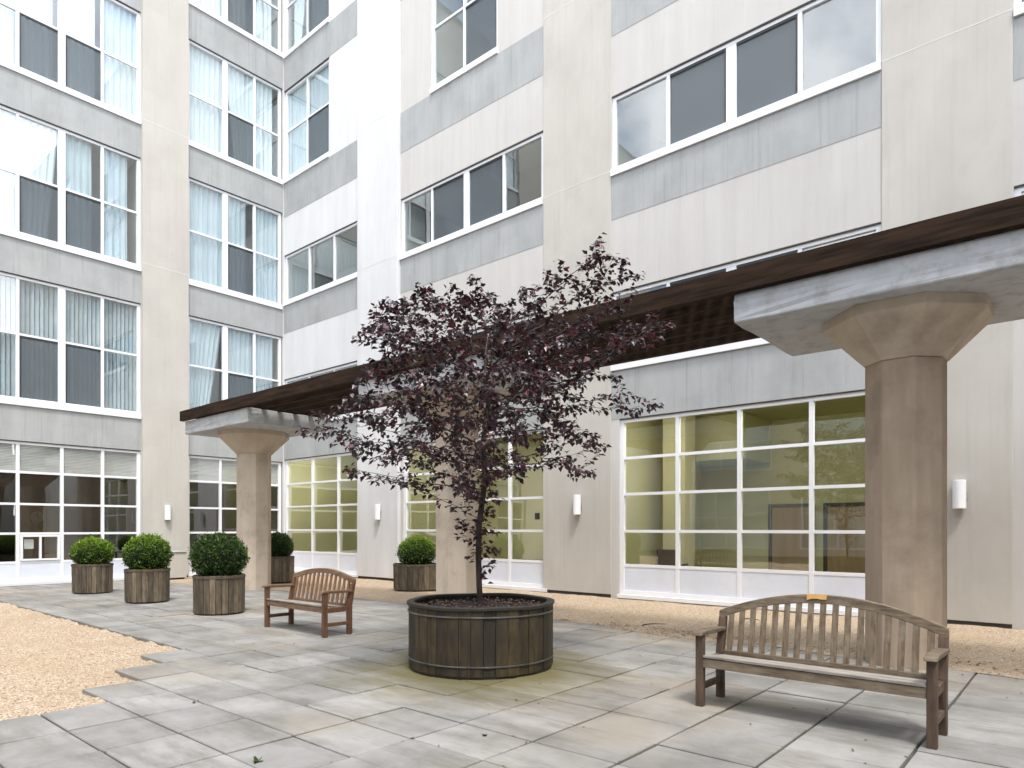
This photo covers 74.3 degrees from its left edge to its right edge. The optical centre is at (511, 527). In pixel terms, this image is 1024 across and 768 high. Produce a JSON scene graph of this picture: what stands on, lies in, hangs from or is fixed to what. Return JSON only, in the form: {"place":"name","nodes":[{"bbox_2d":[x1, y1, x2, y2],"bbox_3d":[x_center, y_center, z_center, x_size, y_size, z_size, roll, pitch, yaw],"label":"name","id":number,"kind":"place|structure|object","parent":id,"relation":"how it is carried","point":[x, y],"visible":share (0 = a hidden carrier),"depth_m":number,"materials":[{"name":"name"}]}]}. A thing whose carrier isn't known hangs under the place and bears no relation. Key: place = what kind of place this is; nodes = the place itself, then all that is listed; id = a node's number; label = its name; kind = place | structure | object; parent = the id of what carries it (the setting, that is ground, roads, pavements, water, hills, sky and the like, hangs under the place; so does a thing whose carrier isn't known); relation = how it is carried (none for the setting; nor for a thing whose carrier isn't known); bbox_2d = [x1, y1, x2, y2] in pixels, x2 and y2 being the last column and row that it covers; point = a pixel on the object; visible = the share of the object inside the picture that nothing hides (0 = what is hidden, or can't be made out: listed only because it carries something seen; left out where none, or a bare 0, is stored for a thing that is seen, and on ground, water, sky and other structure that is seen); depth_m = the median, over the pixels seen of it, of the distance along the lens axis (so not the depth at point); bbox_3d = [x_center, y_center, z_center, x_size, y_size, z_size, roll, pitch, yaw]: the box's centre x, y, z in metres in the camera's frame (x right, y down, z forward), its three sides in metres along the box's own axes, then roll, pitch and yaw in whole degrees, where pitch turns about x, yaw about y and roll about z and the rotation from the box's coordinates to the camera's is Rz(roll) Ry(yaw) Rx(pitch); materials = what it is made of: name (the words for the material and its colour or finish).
{"place":"outdoors","nodes":[
{"label":"outdoors","id":0,"kind":"place"},
{"bbox_2d":[0,0,282,586],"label":"building","id":1,"kind":"structure","parent":0,"point":[141,224],"depth_m":20.62,"materials":[{"name":"paint"}]},
{"bbox_2d":[0,271,62,409],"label":"window","id":2,"kind":"structure","parent":1,"relation":"in","point":[55,290],"depth_m":18.55,"materials":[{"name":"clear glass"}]},
{"bbox_2d":[0,104,62,250],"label":"window","id":3,"kind":"structure","parent":1,"relation":"in","point":[29,144],"depth_m":18.49,"materials":[{"name":"clear glass"}]},
{"bbox_2d":[0,0,62,91],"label":"window","id":4,"kind":"structure","parent":1,"relation":"in","point":[34,27],"depth_m":18.56,"materials":[{"name":"clear glass"}]},
{"bbox_2d":[30,511,43,522],"bbox_3d":[-15.713,-0.360,22.363,0.057,0.400,0.400,0,0,41],"label":"wall clock","id":5,"kind":"object","parent":1,"relation":"attached to","point":[36,516],"depth_m":22.33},
{"bbox_2d":[0,439,139,586],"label":"window","id":6,"kind":"structure","parent":1,"relation":"in","point":[12,573],"depth_m":18.96,"materials":[{"name":"clear glass"}]},
{"bbox_2d":[62,285,140,418],"bbox_3d":[-12.010,-5.055,19.794,0.318,3.510,2.058,0,0,41],"label":"window","id":7,"kind":"structure","parent":1,"relation":"in","point":[117,349],"depth_m":19.82,"materials":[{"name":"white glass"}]},
{"bbox_2d":[62,128,140,271],"bbox_3d":[-12.000,-9.500,19.784,0.290,3.460,2.058,0,0,41],"label":"window","id":8,"kind":"structure","parent":1,"relation":"in","point":[76,148],"depth_m":19.73,"materials":[{"name":"clear glass"}]},
{"bbox_2d":[62,0,140,124],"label":"window","id":9,"kind":"structure","parent":1,"relation":"in","point":[119,50],"depth_m":19.93,"materials":[{"name":"white glass"}]},
{"bbox_2d":[165,505,170,519],"bbox_3d":[-10.628,-0.480,20.926,0.155,0.460,0.209,0,0,41],"label":"wall lamp","id":10,"kind":"object","parent":1,"relation":"attached to","point":[167,512],"visible":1,"depth_m":20.85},
{"bbox_2d":[189,315,224,420],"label":"window","id":11,"kind":"structure","parent":1,"relation":"in","point":[204,334],"depth_m":22.14,"materials":[{"name":"clear glass"}]},
{"bbox_2d":[189,177,226,294],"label":"window","id":12,"kind":"structure","parent":1,"relation":"in","point":[206,201],"depth_m":22.19,"materials":[{"name":"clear glass"}]},
{"bbox_2d":[189,39,226,160],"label":"window","id":13,"kind":"structure","parent":1,"relation":"in","point":[206,72],"depth_m":22.22,"materials":[{"name":"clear glass"}]},
{"bbox_2d":[189,0,226,24],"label":"window","id":14,"kind":"structure","parent":1,"relation":"in","point":[215,9],"depth_m":22.30,"materials":[{"name":"clear glass"}]},
{"bbox_2d":[188,455,280,576],"bbox_3d":[-9.312,-0.400,22.846,0.188,3.900,3.370,0,0,41],"label":"window","id":15,"kind":"structure","parent":1,"relation":"in","point":[219,479],"depth_m":22.43,"materials":[{"name":"clear glass"}]},
{"bbox_2d":[225,324,280,398],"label":"window","id":16,"kind":"structure","parent":1,"relation":"in","point":[248,353],"depth_m":23.29,"materials":[{"name":"clear glass"}]},
{"bbox_2d":[225,191,282,309],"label":"window","id":17,"kind":"structure","parent":1,"relation":"in","point":[266,222],"depth_m":23.37,"materials":[{"name":"clear glass"}]},
{"bbox_2d":[225,59,282,184],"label":"window","id":18,"kind":"structure","parent":1,"relation":"in","point":[249,96],"depth_m":23.34,"materials":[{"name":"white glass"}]},
{"bbox_2d":[225,0,282,57],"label":"window","id":19,"kind":"structure","parent":1,"relation":"in","point":[235,10],"depth_m":23.55,"materials":[{"name":"white glass"}]},
{"bbox_2d":[0,580,1023,767],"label":"paving","id":20,"kind":"structure","parent":0,"point":[366,707],"depth_m":5.77,"materials":[{"name":"stone"}]},
{"bbox_2d":[71,563,113,593],"bbox_3d":[-10.037,1.198,16.175,0.870,0.704,0.876,0,0,-15],"label":"tub planter","id":21,"kind":"object","parent":20,"relation":"on","point":[98,579],"visible":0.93,"depth_m":15.84,"materials":[{"name":"wood"}]},
{"bbox_2d":[68,535,115,570],"bbox_3d":[-10.043,0.583,16.178,0.998,0.894,0.989,0,0,-12],"label":"clipped bush","id":22,"kind":"object","parent":21,"relation":"in","point":[92,550],"visible":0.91,"depth_m":15.91,"materials":[{"name":"green plant"}]},
{"bbox_2d":[124,567,170,603],"bbox_3d":[-7.668,1.198,14.222,0.870,0.704,0.876,0,0,27],"label":"tub planter","id":23,"kind":"object","parent":20,"relation":"on","point":[135,586],"visible":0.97,"depth_m":13.88,"materials":[{"name":"wood"}]},
{"bbox_2d":[120,532,173,576],"bbox_3d":[-7.669,0.559,14.229,1.023,0.943,1.019,0,0,19],"label":"clipped bush","id":24,"kind":"object","parent":23,"relation":"in","point":[147,551],"visible":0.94,"depth_m":13.96,"materials":[{"name":"green plant"}]},
{"bbox_2d":[192,573,245,615],"bbox_3d":[-5.339,1.198,12.329,0.889,0.704,0.896,0,0,12],"label":"tub planter","id":25,"kind":"object","parent":20,"relation":"on","point":[217,595],"visible":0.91,"depth_m":11.96,"materials":[{"name":"wood"}]},
{"bbox_2d":[187,530,250,575],"bbox_3d":[-5.346,0.533,12.364,1.084,0.993,1.094,0,0,-2],"label":"clipped bush","id":26,"kind":"object","parent":25,"relation":"in","point":[216,554],"visible":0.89,"depth_m":12.05,"materials":[{"name":"green plant"}]},
{"bbox_2d":[252,756,262,762],"bbox_3d":[-1.694,1.535,4.481,0.064,0.040,0.076,0,0,41],"label":"leaf","id":27,"kind":"object","parent":20,"relation":"on","point":[256,759],"visible":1,"depth_m":4.49,"materials":[{"name":"green plant"}]},
{"bbox_2d":[261,568,355,637],"bbox_3d":[-3.090,1.085,10.250,1.645,0.930,0.617,0,0,41],"label":"garden bench","id":28,"kind":"object","parent":20,"relation":"on","point":[292,602],"visible":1,"depth_m":10.21,"materials":[{"name":"brown wood"}]},
{"bbox_2d":[407,593,554,679],"bbox_3d":[-0.353,1.181,7.682,1.670,0.739,1.670,0,0,41],"label":"planter","id":29,"kind":"object","parent":20,"relation":"on","point":[499,641],"visible":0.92,"depth_m":6.97,"materials":[{"name":"wood"}]},
{"bbox_2d":[420,597,539,607],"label":"mulch","id":30,"kind":"object","parent":29,"relation":"in","point":[438,602],"visible":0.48,"depth_m":7.93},
{"bbox_2d":[295,232,675,606],"bbox_3d":[-0.486,-1.182,7.752,3.827,4.288,3.445,0,0,41],"label":"plum tree","id":31,"kind":"object","parent":29,"relation":"in","point":[487,393],"visible":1,"depth_m":7.47,"materials":[{"name":"purple plant"}]},
{"bbox_2d":[102,585,1022,765],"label":"fallen leaves","id":32,"kind":"object","parent":20,"relation":"on","point":[683,653],"visible":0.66,"depth_m":8.70,"materials":[{"name":"brown plant"}]},
{"bbox_2d":[180,195,1023,669],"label":"pergola","id":33,"kind":"object","parent":20,"relation":"on","point":[902,315],"visible":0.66,"depth_m":7.53,"materials":[{"name":"beige concrete"}]},
{"bbox_2d":[692,594,949,749],"bbox_3d":[2.453,1.057,5.500,1.825,0.986,0.627,0,0,41],"label":"garden bench","id":34,"kind":"object","parent":20,"relation":"on","point":[932,682],"visible":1,"depth_m":5.48,"materials":[{"name":"brown wood"}]},
{"label":"ground","id":35,"kind":"structure","parent":0,"visible":0},
{"bbox_2d":[0,602,243,720],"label":"gravel","id":36,"kind":"structure","parent":35,"relation":"on","point":[10,615],"depth_m":8.13,"materials":[{"name":"beige gravel"}]},
{"bbox_2d":[0,577,1022,718],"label":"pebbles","id":37,"kind":"object","parent":36,"relation":"on","point":[321,597],"visible":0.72,"depth_m":8.51,"materials":[{"name":"grey gravel"}]},
{"bbox_2d":[170,573,1023,678],"bbox_3d":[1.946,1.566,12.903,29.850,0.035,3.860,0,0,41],"label":"gravel","id":38,"kind":"structure","parent":35,"relation":"on","point":[376,588],"depth_m":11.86,"materials":[{"name":"beige gravel"}]},
{"bbox_2d":[147,550,186,580],"bbox_3d":[-10.546,1.125,20.327,1.040,0.850,1.080,0,0,41],"label":"utility cabinet","id":39,"kind":"object","parent":38,"relation":"on","point":[178,566],"visible":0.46,"depth_m":20.23,"materials":[{"name":"paint"}]},
{"bbox_2d":[271,556,294,582],"bbox_3d":[-6.731,1.178,19.413,0.929,0.744,0.936,0,0,5],"label":"tub planter","id":40,"kind":"object","parent":38,"relation":"on","point":[282,570],"visible":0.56,"depth_m":19.07,"materials":[{"name":"wood"}]},
{"bbox_2d":[271,531,293,561],"bbox_3d":[-6.745,0.550,19.404,0.961,0.942,0.966,0,0,34],"label":"clipped bush","id":41,"kind":"object","parent":40,"relation":"in","point":[282,544],"visible":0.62,"depth_m":19.18,"materials":[{"name":"green plant"}]},
{"bbox_2d":[393,562,435,591],"bbox_3d":[-2.393,1.218,17.022,1.187,0.664,1.196,0,0,-12],"label":"tub planter","id":42,"kind":"object","parent":38,"relation":"on","point":[410,578],"visible":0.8,"depth_m":16.51,"materials":[{"name":"wood"}]},
{"bbox_2d":[395,535,435,569],"bbox_3d":[-2.392,0.617,17.010,1.054,0.907,1.061,0,0,15],"label":"clipped bush","id":43,"kind":"object","parent":42,"relation":"in","point":[417,550],"visible":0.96,"depth_m":16.74,"materials":[{"name":"green plant"}]},
{"bbox_2d":[283,0,1023,629],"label":"building","id":44,"kind":"structure","parent":35,"relation":"on","point":[503,150],"depth_m":15.66,"materials":[{"name":"paint"}]},
{"bbox_2d":[283,58,328,183],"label":"window","id":45,"kind":"structure","parent":44,"relation":"in","point":[307,108],"depth_m":23.27,"materials":[{"name":"white glass"}]},
{"bbox_2d":[283,0,328,58],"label":"window","id":46,"kind":"structure","parent":44,"relation":"in","point":[319,8],"depth_m":23.43,"materials":[{"name":"white glass"}]},
{"bbox_2d":[283,221,356,305],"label":"window","id":47,"kind":"structure","parent":44,"relation":"in","point":[333,235],"depth_m":22.70,"materials":[{"name":"white glass"}]},
{"bbox_2d":[285,361,356,420],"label":"window","id":48,"kind":"structure","parent":44,"relation":"in","point":[354,363],"depth_m":22.48,"materials":[{"name":"white glass"}]},
{"bbox_2d":[285,452,357,576],"bbox_3d":[-6.385,-0.440,22.666,4.530,3.980,0.188,0,0,41],"label":"window","id":49,"kind":"structure","parent":44,"relation":"in","point":[346,563],"depth_m":22.70,"materials":[{"name":"white glass"}]},
{"bbox_2d":[374,504,380,519],"bbox_3d":[-4.058,-0.480,20.364,0.209,0.460,0.155,0,0,41],"label":"wall lamp","id":50,"kind":"object","parent":44,"relation":"attached to","point":[377,511],"visible":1,"depth_m":20.31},
{"bbox_2d":[430,0,497,93],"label":"window","id":51,"kind":"structure","parent":44,"relation":"in","point":[436,86],"depth_m":18.40,"materials":[{"name":"white glass"}]},
{"bbox_2d":[399,131,542,259],"bbox_3d":[-1.233,-8.795,18.242,5.330,1.810,0.193,0,0,41],"label":"window","id":52,"kind":"structure","parent":44,"relation":"in","point":[468,228],"depth_m":18.20,"materials":[{"name":"white glass"}]},
{"bbox_2d":[402,314,541,351],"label":"window","id":53,"kind":"structure","parent":44,"relation":"in","point":[480,330],"depth_m":17.86,"materials":[{"name":"white glass"}]},
{"bbox_2d":[404,429,546,591],"bbox_3d":[-1.156,-0.440,18.179,5.390,3.980,0.188,0,0,41],"label":"window","id":54,"kind":"structure","parent":44,"relation":"in","point":[511,572],"depth_m":17.26,"materials":[{"name":"white glass"}]},
{"bbox_2d":[573,495,581,514],"bbox_3d":[1.503,-0.540,15.711,0.209,0.460,0.155,0,0,41],"label":"wall lamp","id":55,"kind":"object","parent":44,"relation":"attached to","point":[577,505],"visible":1,"depth_m":15.66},
{"bbox_2d":[655,549,687,565],"bbox_3d":[3.772,1.025,15.988,0.660,1.050,0.580,0,0,31],"label":"office chair","id":56,"kind":"object","parent":44,"relation":"in","point":[665,556],"visible":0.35,"depth_m":15.77,"materials":[{"name":"grey fabric"}]},
{"bbox_2d":[617,389,864,615],"bbox_3d":[4.411,-0.440,13.403,5.300,3.980,0.188,0,0,41],"label":"window","id":57,"kind":"structure","parent":44,"relation":"in","point":[739,584],"depth_m":13.38,"materials":[{"name":"white metal"}]},
{"bbox_2d":[610,222,880,370],"bbox_3d":[4.333,-4.405,13.466,5.440,1.770,0.193,0,0,41],"label":"window","id":58,"kind":"structure","parent":44,"relation":"in","point":[800,247],"depth_m":13.46,"materials":[{"name":"white glass"}]},
{"bbox_2d":[610,0,880,176],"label":"window","id":59,"kind":"structure","parent":44,"relation":"in","point":[730,48],"depth_m":13.42,"materials":[{"name":"white glass"}]},
{"bbox_2d":[768,502,864,572],"bbox_3d":[7.938,0.455,17.467,2.580,2.190,0.090,0,0,41],"label":"interior door","id":60,"kind":"structure","parent":44,"relation":"in","point":[786,551],"depth_m":17.34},
{"bbox_2d":[952,480,967,508],"bbox_3d":[7.180,-0.540,10.840,0.209,0.460,0.155,0,0,41],"label":"wall lamp","id":61,"kind":"object","parent":44,"relation":"attached to","point":[959,494],"visible":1,"depth_m":10.79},
{"bbox_2d":[1013,0,1023,17],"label":"window","id":62,"kind":"structure","parent":44,"relation":"in","point":[1018,10],"depth_m":10.40,"materials":[{"name":"white glass"}]},
{"bbox_2d":[1014,184,1023,196],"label":"window","id":63,"kind":"structure","parent":44,"relation":"in","point":[1018,190],"depth_m":10.46,"materials":[{"name":"white glass"}]}
]}

